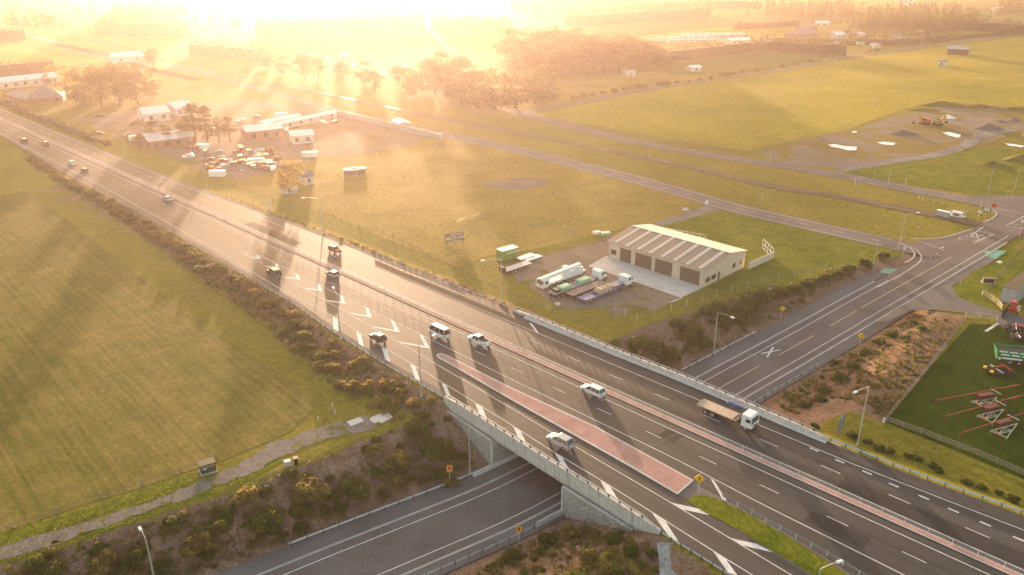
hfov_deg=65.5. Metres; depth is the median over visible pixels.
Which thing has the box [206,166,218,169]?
wrecked car
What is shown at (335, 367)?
shrub
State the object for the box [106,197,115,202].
shrub
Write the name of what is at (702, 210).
driveway
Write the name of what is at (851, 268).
shrub
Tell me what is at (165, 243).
shrub
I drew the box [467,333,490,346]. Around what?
pickup truck
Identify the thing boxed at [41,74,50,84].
tree
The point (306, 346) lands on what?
shrub
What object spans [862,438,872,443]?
shrub
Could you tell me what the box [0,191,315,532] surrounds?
stubble field
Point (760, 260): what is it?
boundary wall
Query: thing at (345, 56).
farm shed
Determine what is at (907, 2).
farm shed
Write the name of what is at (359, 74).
tree
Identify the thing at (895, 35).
house
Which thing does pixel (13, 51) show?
strip field
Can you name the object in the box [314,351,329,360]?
shrub
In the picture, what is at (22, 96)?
house
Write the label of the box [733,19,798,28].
hedge
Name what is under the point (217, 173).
box body
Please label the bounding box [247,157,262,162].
box body
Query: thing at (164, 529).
shrub
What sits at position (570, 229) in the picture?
rail rack
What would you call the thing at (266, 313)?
shrub
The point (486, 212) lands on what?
fence
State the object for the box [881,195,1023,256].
junction tarmac
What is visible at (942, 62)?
hut
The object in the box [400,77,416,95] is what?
tree
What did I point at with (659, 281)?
concrete apron
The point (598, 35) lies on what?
tree
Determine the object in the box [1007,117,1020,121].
gravel heap
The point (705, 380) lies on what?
road markings
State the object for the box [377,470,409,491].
shrub
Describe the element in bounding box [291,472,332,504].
shrub
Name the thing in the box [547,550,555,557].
shrub
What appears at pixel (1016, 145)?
water sheet
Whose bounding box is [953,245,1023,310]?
roadside lawn
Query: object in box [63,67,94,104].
tree
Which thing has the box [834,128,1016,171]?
quarry track
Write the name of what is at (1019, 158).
earth bank
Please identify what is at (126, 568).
shrub
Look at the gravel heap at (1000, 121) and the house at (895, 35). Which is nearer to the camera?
the gravel heap at (1000, 121)
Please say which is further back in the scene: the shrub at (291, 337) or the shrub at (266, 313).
the shrub at (266, 313)
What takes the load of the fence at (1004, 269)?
on the roadside lawn at (971, 287)
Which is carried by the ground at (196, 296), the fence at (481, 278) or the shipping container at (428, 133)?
the fence at (481, 278)
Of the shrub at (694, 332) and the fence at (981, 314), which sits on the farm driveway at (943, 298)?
the fence at (981, 314)
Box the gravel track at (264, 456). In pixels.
[0,415,375,558]
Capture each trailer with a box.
[499,261,531,273]
[565,280,606,299]
[994,343,1023,365]
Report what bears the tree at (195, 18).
on the ground at (196, 296)
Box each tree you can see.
[2,14,11,24]
[9,10,21,26]
[21,10,31,26]
[24,12,43,28]
[30,11,54,29]
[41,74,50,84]
[44,64,83,95]
[46,16,62,29]
[58,19,66,28]
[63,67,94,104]
[73,6,82,16]
[76,64,103,94]
[76,64,117,106]
[88,62,137,105]
[90,6,96,18]
[100,13,110,21]
[113,62,137,94]
[122,63,154,102]
[130,134,145,148]
[138,66,163,97]
[139,119,160,139]
[142,48,164,66]
[157,123,168,131]
[162,126,172,134]
[170,23,188,36]
[174,122,185,133]
[177,102,204,143]
[189,105,214,142]
[192,8,198,21]
[200,116,228,142]
[207,9,215,24]
[220,116,239,141]
[228,14,243,27]
[254,48,276,67]
[270,55,294,73]
[274,159,305,190]
[289,50,312,77]
[307,55,328,76]
[331,59,352,78]
[351,60,374,83]
[363,70,385,90]
[387,64,408,84]
[396,59,438,90]
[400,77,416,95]
[415,56,454,93]
[428,50,459,78]
[433,57,461,92]
[442,75,478,101]
[448,69,498,107]
[452,54,476,76]
[473,66,521,109]
[490,27,538,58]
[492,37,543,72]
[494,67,541,108]
[496,26,545,56]
[509,66,563,102]
[510,39,557,75]
[518,29,558,54]
[519,42,571,77]
[528,24,566,55]
[538,40,577,69]
[540,33,585,68]
[547,45,579,73]
[548,30,571,41]
[548,37,599,74]
[561,26,584,42]
[562,37,605,69]
[576,38,619,73]
[584,35,608,69]
[588,43,627,72]
[590,31,614,54]
[596,35,621,67]
[599,37,646,71]
[612,32,636,51]
[612,41,656,68]
[614,37,649,65]
[629,38,663,63]
[633,46,667,67]
[641,44,671,64]
[648,51,674,66]
[657,52,675,65]
[998,18,1015,35]
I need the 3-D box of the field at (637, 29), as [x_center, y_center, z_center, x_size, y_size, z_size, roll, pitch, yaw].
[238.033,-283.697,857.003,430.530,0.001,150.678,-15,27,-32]
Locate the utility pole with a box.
[872,237,878,272]
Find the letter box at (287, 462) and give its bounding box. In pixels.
[283,459,290,466]
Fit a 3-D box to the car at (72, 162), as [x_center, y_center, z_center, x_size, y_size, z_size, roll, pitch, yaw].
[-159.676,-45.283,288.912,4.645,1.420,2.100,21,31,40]
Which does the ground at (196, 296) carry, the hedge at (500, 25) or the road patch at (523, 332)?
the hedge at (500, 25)
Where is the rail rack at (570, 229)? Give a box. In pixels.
[562,225,579,233]
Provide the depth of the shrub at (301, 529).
113.95 m
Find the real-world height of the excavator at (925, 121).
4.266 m
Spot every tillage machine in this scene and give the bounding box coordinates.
[982,363,1015,376]
[999,322,1023,332]
[1007,332,1023,341]
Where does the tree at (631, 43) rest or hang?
on the ground at (196, 296)
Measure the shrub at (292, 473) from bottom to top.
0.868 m
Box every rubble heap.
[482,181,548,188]
[508,178,550,181]
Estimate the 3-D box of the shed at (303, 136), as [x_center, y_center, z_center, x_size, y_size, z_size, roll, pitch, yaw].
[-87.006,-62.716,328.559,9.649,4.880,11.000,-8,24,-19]
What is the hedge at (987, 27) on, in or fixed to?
on the ground at (196, 296)
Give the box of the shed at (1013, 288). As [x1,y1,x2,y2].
[1000,273,1023,304]
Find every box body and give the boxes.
[195,143,210,148]
[208,170,226,176]
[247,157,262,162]
[275,112,287,116]
[302,150,316,157]
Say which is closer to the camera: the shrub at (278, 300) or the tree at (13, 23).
the shrub at (278, 300)
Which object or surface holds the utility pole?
on the ground at (196, 296)
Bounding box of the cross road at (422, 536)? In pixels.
[262,202,1023,574]
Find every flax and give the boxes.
[12,566,32,574]
[175,507,191,517]
[192,560,205,571]
[277,470,287,479]
[376,487,387,494]
[428,421,436,428]
[486,565,506,574]
[491,554,504,564]
[539,542,551,548]
[546,567,568,574]
[550,527,561,535]
[578,522,592,533]
[591,555,602,562]
[620,563,633,573]
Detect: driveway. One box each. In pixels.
[650,205,719,225]
[876,283,1023,332]
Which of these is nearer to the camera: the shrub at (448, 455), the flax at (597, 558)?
the flax at (597, 558)
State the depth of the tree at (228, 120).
325.56 m
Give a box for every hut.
[391,118,410,125]
[938,60,947,65]
[947,206,968,217]
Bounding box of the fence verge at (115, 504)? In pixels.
[0,473,196,545]
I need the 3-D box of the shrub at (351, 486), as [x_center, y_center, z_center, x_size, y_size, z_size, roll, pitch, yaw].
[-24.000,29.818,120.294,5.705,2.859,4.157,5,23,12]
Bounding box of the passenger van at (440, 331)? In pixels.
[428,322,450,339]
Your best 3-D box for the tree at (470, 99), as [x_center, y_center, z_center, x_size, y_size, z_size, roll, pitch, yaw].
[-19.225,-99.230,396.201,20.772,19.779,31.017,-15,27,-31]
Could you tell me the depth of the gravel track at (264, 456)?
118.02 m
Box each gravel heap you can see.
[887,130,917,135]
[973,123,1004,129]
[994,120,1007,122]
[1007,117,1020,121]
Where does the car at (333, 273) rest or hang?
on the motorway
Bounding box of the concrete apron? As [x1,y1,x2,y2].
[589,256,702,297]
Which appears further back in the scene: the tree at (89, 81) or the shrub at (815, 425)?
the tree at (89, 81)
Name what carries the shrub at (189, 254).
on the ground at (196, 296)
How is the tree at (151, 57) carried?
on the ground at (196, 296)
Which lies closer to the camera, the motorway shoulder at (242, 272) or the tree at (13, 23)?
the motorway shoulder at (242, 272)
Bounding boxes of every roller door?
[619,247,631,263]
[634,251,652,270]
[654,257,673,276]
[679,265,700,285]
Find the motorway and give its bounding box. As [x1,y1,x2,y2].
[0,110,1023,574]
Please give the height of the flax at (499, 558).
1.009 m
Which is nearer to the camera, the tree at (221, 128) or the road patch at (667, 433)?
the road patch at (667, 433)
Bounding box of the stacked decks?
[516,253,541,261]
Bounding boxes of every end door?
[496,250,501,261]
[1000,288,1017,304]
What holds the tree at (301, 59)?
on the ground at (196, 296)
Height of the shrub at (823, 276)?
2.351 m
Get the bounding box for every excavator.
[912,115,930,124]
[932,115,947,125]
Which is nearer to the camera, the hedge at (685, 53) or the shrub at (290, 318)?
the shrub at (290, 318)
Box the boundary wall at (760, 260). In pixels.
[748,252,773,268]
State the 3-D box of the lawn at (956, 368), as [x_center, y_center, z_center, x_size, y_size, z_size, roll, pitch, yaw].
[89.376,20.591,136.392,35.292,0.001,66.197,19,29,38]
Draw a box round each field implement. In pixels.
[936,384,1020,405]
[945,395,1023,424]
[959,412,1023,439]
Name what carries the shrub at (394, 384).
on the ground at (196, 296)
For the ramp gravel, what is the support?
on the motorway
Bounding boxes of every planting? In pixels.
[13,157,944,574]
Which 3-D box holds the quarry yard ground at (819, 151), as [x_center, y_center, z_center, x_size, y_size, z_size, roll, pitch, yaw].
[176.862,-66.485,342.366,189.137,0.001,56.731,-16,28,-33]
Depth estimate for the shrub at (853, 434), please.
128.09 m
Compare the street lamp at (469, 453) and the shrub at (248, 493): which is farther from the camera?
the street lamp at (469, 453)
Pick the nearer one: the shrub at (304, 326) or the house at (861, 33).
the shrub at (304, 326)
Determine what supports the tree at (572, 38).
on the ground at (196, 296)
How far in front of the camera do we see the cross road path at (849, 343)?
149.95 m
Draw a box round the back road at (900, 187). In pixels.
[293,50,966,202]
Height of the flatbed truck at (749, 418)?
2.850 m
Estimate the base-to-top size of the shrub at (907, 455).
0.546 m
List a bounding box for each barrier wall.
[472,453,518,476]
[536,509,561,527]
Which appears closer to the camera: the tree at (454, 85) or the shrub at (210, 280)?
the shrub at (210, 280)
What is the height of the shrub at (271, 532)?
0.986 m
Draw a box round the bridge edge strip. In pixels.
[523,317,826,442]
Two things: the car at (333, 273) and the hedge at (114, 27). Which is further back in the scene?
the hedge at (114, 27)
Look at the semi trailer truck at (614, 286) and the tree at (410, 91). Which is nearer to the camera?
the semi trailer truck at (614, 286)
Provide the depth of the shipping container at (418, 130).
339.99 m
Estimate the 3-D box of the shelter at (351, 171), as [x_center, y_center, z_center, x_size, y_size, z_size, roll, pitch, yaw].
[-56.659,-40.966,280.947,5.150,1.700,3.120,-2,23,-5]
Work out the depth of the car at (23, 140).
321.53 m
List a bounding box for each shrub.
[24,553,47,570]
[33,558,65,574]
[42,547,55,558]
[75,185,85,190]
[83,189,96,195]
[84,548,119,574]
[86,195,95,199]
[86,540,109,556]
[87,192,100,195]
[98,198,106,204]
[101,202,111,208]
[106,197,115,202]
[109,209,120,214]
[112,202,121,208]
[114,562,132,573]
[117,213,125,218]
[118,542,151,566]
[125,212,133,216]
[137,217,149,221]
[137,223,150,229]
[142,220,152,224]
[142,230,150,235]
[147,232,158,239]
[148,225,157,229]
[153,557,172,572]
[158,523,181,536]
[160,231,172,237]
[160,239,169,246]
[162,515,180,525]
[170,240,179,245]
[175,247,184,253]
[175,254,185,261]
[177,530,217,558]
[179,242,191,247]
[183,246,194,252]
[185,250,194,258]
[187,260,194,264]
[187,527,200,534]
[190,262,203,268]
[192,265,203,273]
[194,258,207,263]
[195,253,204,258]
[197,512,234,537]
[197,547,217,561]
[202,264,214,272]
[205,276,218,285]
[209,504,220,513]
[210,280,221,286]
[214,265,227,271]
[218,503,236,515]
[219,270,228,273]
[227,275,236,280]
[228,285,240,289]
[230,485,258,504]
[233,276,245,284]
[240,278,254,285]
[241,282,257,289]
[244,295,259,304]
[245,502,285,533]
[246,287,261,295]
[254,299,269,307]
[255,532,265,539]
[258,485,273,498]
[260,311,270,315]
[264,299,274,306]
[266,526,279,534]
[270,296,283,305]
[274,305,293,314]
[277,327,292,336]
[278,531,288,538]
[286,309,302,316]
[286,317,298,322]
[286,319,301,328]
[286,470,297,475]
[288,334,296,341]
[288,342,301,351]
[288,502,312,519]
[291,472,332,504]
[293,521,310,534]
[294,330,311,341]
[298,322,312,331]
[300,342,315,352]
[311,360,326,369]
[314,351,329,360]
[314,495,326,504]
[318,345,331,351]
[320,504,333,515]
[323,362,341,373]
[325,474,335,481]
[325,488,342,502]
[327,338,337,344]
[328,350,341,358]
[333,380,347,389]
[333,501,349,515]
[336,475,370,499]
[342,380,360,393]
[347,359,357,368]
[354,355,368,363]
[355,363,371,371]
[358,379,375,392]
[361,444,368,452]
[364,443,383,456]
[370,397,383,407]
[370,436,381,443]
[370,465,382,475]
[377,378,390,388]
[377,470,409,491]
[383,448,411,472]
[387,379,404,389]
[389,397,402,407]
[394,387,408,396]
[396,442,404,448]
[396,474,409,485]
[403,417,428,436]
[406,397,421,407]
[409,475,415,481]
[417,409,430,421]
[418,429,432,438]
[419,435,452,463]
[419,475,431,485]
[424,396,435,405]
[430,467,444,479]
[439,449,455,461]
[440,463,456,474]
[441,474,460,487]
[443,416,451,421]
[455,452,468,459]
[484,561,503,573]
[501,547,522,563]
[530,552,538,561]
[531,564,545,574]
[534,546,544,555]
[536,532,555,544]
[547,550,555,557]
[560,524,582,539]
[569,540,578,545]
[579,548,595,561]
[592,563,598,568]
[602,531,619,545]
[615,568,624,574]
[622,544,639,556]
[626,334,647,349]
[629,348,637,352]
[643,338,665,354]
[645,548,657,557]
[660,345,681,361]
[669,317,686,327]
[678,325,705,340]
[693,336,712,348]
[698,304,718,317]
[710,300,727,312]
[718,310,741,326]
[729,301,753,315]
[742,297,761,311]
[754,288,778,302]
[771,283,790,295]
[785,282,804,293]
[797,401,812,407]
[800,279,815,286]
[810,422,819,429]
[814,394,827,402]
[816,386,829,392]
[817,272,831,281]
[828,359,837,364]
[829,267,844,277]
[834,372,848,380]
[839,263,856,272]
[846,362,860,368]
[846,429,858,439]
[858,258,872,266]
[859,348,871,356]
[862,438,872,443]
[871,338,886,343]
[873,443,884,451]
[876,250,890,258]
[883,446,894,453]
[884,330,898,337]
[898,335,909,340]
[903,452,911,457]
[908,319,918,324]
[912,453,922,461]
[918,325,925,330]
[928,461,938,468]
[934,466,943,473]
[960,478,972,485]
[975,482,988,489]
[994,489,1004,495]
[1006,493,1021,504]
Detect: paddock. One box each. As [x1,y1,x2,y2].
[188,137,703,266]
[546,71,711,101]
[660,209,897,294]
[663,52,827,75]
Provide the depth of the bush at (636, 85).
453.26 m
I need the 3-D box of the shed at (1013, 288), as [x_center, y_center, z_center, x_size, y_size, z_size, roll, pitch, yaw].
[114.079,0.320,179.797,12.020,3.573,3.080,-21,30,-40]
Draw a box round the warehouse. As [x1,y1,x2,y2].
[607,224,747,286]
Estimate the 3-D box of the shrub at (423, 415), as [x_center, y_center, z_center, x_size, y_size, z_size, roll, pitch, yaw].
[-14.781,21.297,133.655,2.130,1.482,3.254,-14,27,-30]
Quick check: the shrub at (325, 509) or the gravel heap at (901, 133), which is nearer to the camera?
the shrub at (325, 509)
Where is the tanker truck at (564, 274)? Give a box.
[536,262,585,288]
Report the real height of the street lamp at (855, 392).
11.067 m
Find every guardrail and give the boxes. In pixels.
[243,274,441,396]
[289,472,472,545]
[374,251,515,309]
[423,523,536,574]
[660,531,730,574]
[680,331,755,370]
[722,494,866,574]
[751,360,823,403]
[829,437,1023,514]
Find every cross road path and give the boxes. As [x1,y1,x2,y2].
[215,271,885,574]
[408,256,997,574]
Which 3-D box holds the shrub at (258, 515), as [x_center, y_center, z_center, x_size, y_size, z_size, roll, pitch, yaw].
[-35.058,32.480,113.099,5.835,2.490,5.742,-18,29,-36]
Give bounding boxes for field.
[0,3,253,29]
[0,40,103,65]
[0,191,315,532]
[239,1,512,27]
[513,0,763,21]
[535,36,1023,150]
[571,15,841,37]
[644,26,795,38]
[845,0,1023,27]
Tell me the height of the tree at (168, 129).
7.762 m
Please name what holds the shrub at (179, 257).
on the ground at (196, 296)
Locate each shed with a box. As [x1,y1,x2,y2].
[0,72,58,88]
[136,105,170,122]
[164,100,193,116]
[239,122,282,141]
[256,113,301,123]
[277,110,336,128]
[279,186,297,194]
[287,129,314,144]
[297,170,314,184]
[340,53,350,60]
[397,64,407,73]
[622,70,635,75]
[685,65,701,71]
[719,71,729,75]
[815,20,830,25]
[903,1,917,4]
[1000,273,1023,304]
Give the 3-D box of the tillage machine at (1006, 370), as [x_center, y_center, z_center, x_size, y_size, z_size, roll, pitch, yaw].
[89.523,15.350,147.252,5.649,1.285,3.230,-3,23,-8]
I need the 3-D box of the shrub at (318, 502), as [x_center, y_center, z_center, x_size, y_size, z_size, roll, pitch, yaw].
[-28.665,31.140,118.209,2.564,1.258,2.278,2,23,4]
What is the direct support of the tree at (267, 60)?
on the ground at (196, 296)
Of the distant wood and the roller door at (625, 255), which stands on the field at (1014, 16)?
the distant wood
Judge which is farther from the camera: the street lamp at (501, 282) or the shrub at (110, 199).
the shrub at (110, 199)
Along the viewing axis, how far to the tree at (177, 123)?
323.80 m
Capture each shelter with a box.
[343,168,358,174]
[351,167,365,173]
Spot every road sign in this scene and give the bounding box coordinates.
[447,465,451,478]
[516,526,521,543]
[694,474,704,490]
[836,413,845,435]
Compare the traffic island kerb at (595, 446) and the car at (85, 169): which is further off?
the car at (85, 169)
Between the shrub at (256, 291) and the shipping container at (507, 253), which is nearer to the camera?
the shrub at (256, 291)
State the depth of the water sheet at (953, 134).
338.54 m
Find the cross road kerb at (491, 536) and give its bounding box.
[401,242,1007,574]
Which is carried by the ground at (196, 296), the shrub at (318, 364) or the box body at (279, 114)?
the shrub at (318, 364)
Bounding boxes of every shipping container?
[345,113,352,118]
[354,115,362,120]
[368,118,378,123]
[373,119,382,125]
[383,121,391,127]
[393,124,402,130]
[399,124,408,131]
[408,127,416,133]
[414,128,424,135]
[419,129,429,136]
[425,131,435,137]
[430,132,443,139]
[496,244,518,261]
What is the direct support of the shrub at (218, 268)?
on the ground at (196, 296)
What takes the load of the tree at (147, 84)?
on the ground at (196, 296)
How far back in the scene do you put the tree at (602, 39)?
528.40 m
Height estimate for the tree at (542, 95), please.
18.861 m
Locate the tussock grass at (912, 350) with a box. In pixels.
[2,162,960,574]
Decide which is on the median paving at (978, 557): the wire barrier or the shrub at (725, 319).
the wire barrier
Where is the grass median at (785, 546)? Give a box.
[687,495,848,574]
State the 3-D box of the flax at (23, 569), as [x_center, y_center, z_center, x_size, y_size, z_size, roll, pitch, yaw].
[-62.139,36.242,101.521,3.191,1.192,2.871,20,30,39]
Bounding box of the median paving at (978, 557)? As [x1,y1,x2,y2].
[0,119,1020,574]
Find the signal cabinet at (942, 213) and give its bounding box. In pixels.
[936,209,950,217]
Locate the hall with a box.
[722,37,750,44]
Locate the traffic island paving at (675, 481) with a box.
[438,354,690,491]
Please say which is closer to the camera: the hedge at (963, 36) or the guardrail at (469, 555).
the guardrail at (469, 555)
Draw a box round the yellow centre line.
[720,234,991,387]
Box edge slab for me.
[985,322,998,331]
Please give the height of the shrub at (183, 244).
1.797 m
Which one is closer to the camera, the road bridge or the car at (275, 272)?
the road bridge
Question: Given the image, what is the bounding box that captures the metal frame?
[762,239,773,253]
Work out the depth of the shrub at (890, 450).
124.07 m
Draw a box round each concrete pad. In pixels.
[346,417,363,425]
[370,412,391,423]
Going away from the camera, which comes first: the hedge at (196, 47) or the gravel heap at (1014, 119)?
the gravel heap at (1014, 119)
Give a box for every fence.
[0,452,217,530]
[318,208,631,322]
[392,179,603,236]
[531,116,853,150]
[615,266,825,320]
[885,313,967,416]
[885,416,1023,473]
[965,313,997,320]
[982,290,1002,309]
[983,247,1023,293]
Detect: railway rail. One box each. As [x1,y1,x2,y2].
[33,23,1012,231]
[94,40,996,228]
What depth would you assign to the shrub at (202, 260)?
198.32 m
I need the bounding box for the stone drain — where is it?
[657,542,676,574]
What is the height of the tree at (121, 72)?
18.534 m
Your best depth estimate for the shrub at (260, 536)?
111.91 m
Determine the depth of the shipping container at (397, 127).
349.90 m
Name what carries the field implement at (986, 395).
on the lawn at (956, 368)
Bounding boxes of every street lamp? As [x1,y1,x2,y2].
[138,526,154,574]
[302,197,323,233]
[332,287,341,339]
[418,334,435,396]
[468,430,470,472]
[480,259,501,301]
[712,312,734,352]
[819,559,843,574]
[852,386,868,445]
[898,212,919,249]
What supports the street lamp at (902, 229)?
on the ground at (196, 296)
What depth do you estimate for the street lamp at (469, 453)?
126.61 m
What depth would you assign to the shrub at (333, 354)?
152.69 m
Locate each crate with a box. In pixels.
[593,230,600,234]
[600,231,610,235]
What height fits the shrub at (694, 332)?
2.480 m
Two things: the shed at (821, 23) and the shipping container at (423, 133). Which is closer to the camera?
the shipping container at (423, 133)
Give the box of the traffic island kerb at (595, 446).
[436,353,693,494]
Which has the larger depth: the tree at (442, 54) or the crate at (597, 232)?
the tree at (442, 54)
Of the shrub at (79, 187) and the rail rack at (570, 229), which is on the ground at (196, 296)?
the shrub at (79, 187)
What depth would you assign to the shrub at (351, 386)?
141.39 m
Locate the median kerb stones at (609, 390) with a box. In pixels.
[1,120,1022,574]
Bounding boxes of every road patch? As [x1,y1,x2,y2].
[163,208,249,247]
[244,222,300,245]
[331,279,435,326]
[488,317,552,345]
[658,429,682,442]
[804,511,871,548]
[837,477,1023,568]
[904,491,1023,550]
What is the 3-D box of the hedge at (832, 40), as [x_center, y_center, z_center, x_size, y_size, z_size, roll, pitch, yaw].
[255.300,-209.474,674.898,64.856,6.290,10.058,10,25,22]
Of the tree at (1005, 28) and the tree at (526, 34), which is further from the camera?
the tree at (1005, 28)
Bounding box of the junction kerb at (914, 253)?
[897,210,996,262]
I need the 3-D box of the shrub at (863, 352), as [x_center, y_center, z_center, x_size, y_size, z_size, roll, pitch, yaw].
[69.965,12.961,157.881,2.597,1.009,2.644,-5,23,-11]
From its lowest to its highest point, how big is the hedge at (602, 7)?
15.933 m
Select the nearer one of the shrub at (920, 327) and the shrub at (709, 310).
the shrub at (920, 327)
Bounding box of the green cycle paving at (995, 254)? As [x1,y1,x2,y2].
[880,250,1005,273]
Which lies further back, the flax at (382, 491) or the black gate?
the black gate
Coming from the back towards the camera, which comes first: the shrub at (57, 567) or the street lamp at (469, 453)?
the street lamp at (469, 453)
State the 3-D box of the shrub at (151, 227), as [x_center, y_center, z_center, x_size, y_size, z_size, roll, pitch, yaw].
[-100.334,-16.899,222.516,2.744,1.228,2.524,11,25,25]
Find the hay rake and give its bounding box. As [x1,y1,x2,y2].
[1007,299,1021,314]
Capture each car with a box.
[20,138,27,142]
[41,141,48,145]
[67,160,76,165]
[80,167,88,172]
[123,132,133,135]
[162,196,172,201]
[182,153,194,157]
[202,149,208,153]
[202,153,214,157]
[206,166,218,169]
[217,158,227,161]
[217,163,228,168]
[229,161,241,165]
[233,150,242,153]
[238,159,247,162]
[250,164,256,169]
[265,147,273,151]
[266,267,281,276]
[325,270,339,277]
[328,244,341,253]
[369,332,386,342]
[546,432,575,450]
[580,383,606,397]
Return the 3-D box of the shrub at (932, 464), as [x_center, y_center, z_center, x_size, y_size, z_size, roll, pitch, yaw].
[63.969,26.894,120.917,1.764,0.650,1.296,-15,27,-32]
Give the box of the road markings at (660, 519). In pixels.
[0,109,1023,574]
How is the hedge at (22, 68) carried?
on the ground at (196, 296)
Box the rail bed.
[0,15,1023,237]
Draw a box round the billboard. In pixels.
[445,231,464,244]
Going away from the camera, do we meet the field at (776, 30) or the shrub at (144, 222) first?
the shrub at (144, 222)
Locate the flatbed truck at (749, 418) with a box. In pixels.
[697,399,760,431]
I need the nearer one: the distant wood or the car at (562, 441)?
the car at (562, 441)
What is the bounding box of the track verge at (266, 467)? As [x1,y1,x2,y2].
[2,456,283,564]
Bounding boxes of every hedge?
[0,27,25,40]
[0,56,54,76]
[0,99,111,145]
[93,18,190,35]
[188,40,260,60]
[254,10,424,36]
[430,13,511,32]
[511,0,671,9]
[563,4,711,26]
[585,0,763,12]
[667,38,780,60]
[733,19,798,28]
[761,34,847,55]
[774,36,854,44]
[854,33,948,45]
[932,29,1019,42]
[951,18,1023,33]
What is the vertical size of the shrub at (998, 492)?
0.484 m
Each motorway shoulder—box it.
[0,108,467,293]
[0,133,445,394]
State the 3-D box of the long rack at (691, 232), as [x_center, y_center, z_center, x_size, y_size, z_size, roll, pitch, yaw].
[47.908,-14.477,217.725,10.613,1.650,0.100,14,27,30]
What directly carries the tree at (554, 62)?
on the ground at (196, 296)
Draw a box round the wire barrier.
[0,118,1023,572]
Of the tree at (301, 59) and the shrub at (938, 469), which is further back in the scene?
the tree at (301, 59)
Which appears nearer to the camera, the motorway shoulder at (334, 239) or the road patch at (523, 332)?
the road patch at (523, 332)
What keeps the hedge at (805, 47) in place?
on the ground at (196, 296)
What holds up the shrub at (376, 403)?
on the ground at (196, 296)
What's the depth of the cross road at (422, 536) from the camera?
127.70 m
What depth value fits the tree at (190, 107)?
317.12 m
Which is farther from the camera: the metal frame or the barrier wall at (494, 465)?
the metal frame
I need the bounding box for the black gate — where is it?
[1001,306,1007,317]
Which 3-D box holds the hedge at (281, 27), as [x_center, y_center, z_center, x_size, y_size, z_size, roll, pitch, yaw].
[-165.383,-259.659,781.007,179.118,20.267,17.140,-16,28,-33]
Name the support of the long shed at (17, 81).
on the ground at (196, 296)
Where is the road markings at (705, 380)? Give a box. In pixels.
[283,106,1023,574]
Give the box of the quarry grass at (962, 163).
[845,148,1023,195]
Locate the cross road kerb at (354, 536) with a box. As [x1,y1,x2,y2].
[256,281,874,574]
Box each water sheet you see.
[828,144,856,149]
[877,142,894,144]
[943,132,960,137]
[1005,143,1023,147]
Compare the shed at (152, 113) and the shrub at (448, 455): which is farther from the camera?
the shed at (152, 113)
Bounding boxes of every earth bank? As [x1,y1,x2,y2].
[909,108,938,110]
[918,101,965,106]
[950,104,999,108]
[977,161,1007,166]
[992,107,1023,110]
[1002,153,1023,162]
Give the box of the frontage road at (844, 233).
[0,25,912,252]
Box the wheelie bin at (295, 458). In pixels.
[293,456,297,465]
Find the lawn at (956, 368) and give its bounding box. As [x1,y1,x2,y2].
[885,324,1023,477]
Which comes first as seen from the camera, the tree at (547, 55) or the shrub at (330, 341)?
the shrub at (330, 341)
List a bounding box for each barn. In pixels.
[108,51,144,62]
[947,45,969,54]
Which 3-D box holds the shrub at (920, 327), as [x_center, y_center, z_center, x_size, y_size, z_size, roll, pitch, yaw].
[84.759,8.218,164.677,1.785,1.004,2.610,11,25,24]
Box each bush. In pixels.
[579,92,586,96]
[631,83,642,87]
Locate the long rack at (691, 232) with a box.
[669,228,705,238]
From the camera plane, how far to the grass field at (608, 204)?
252.40 m
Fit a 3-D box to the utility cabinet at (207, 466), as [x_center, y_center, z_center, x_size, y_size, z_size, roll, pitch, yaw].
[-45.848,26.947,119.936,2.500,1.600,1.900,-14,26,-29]
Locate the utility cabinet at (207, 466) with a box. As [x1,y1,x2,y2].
[197,457,217,476]
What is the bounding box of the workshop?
[140,130,194,149]
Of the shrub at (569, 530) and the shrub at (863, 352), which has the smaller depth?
the shrub at (569, 530)
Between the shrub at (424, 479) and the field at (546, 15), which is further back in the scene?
the field at (546, 15)
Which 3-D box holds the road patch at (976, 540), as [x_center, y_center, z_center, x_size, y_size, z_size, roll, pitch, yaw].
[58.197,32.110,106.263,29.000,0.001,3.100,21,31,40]
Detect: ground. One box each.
[0,0,1023,574]
[72,99,428,179]
[515,233,678,315]
[758,105,1023,167]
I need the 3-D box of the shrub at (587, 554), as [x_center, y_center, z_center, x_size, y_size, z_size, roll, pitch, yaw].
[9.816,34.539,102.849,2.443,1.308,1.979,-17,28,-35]
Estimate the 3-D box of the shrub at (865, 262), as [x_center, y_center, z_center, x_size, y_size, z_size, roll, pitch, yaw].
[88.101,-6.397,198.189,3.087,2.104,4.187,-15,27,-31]
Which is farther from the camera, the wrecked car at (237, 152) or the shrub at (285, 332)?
the wrecked car at (237, 152)
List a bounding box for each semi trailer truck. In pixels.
[548,268,606,298]
[577,273,633,303]
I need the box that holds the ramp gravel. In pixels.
[678,481,851,574]
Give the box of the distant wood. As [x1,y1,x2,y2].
[762,0,1023,33]
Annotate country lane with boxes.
[520,33,1018,113]
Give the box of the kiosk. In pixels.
[980,276,995,283]
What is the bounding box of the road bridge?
[443,307,839,533]
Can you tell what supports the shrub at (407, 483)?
on the ground at (196, 296)
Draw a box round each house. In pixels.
[5,89,45,103]
[32,85,65,101]
[784,29,819,37]
[795,24,816,29]
[828,31,846,37]
[850,32,864,37]
[890,33,902,38]
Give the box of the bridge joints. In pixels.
[505,370,733,478]

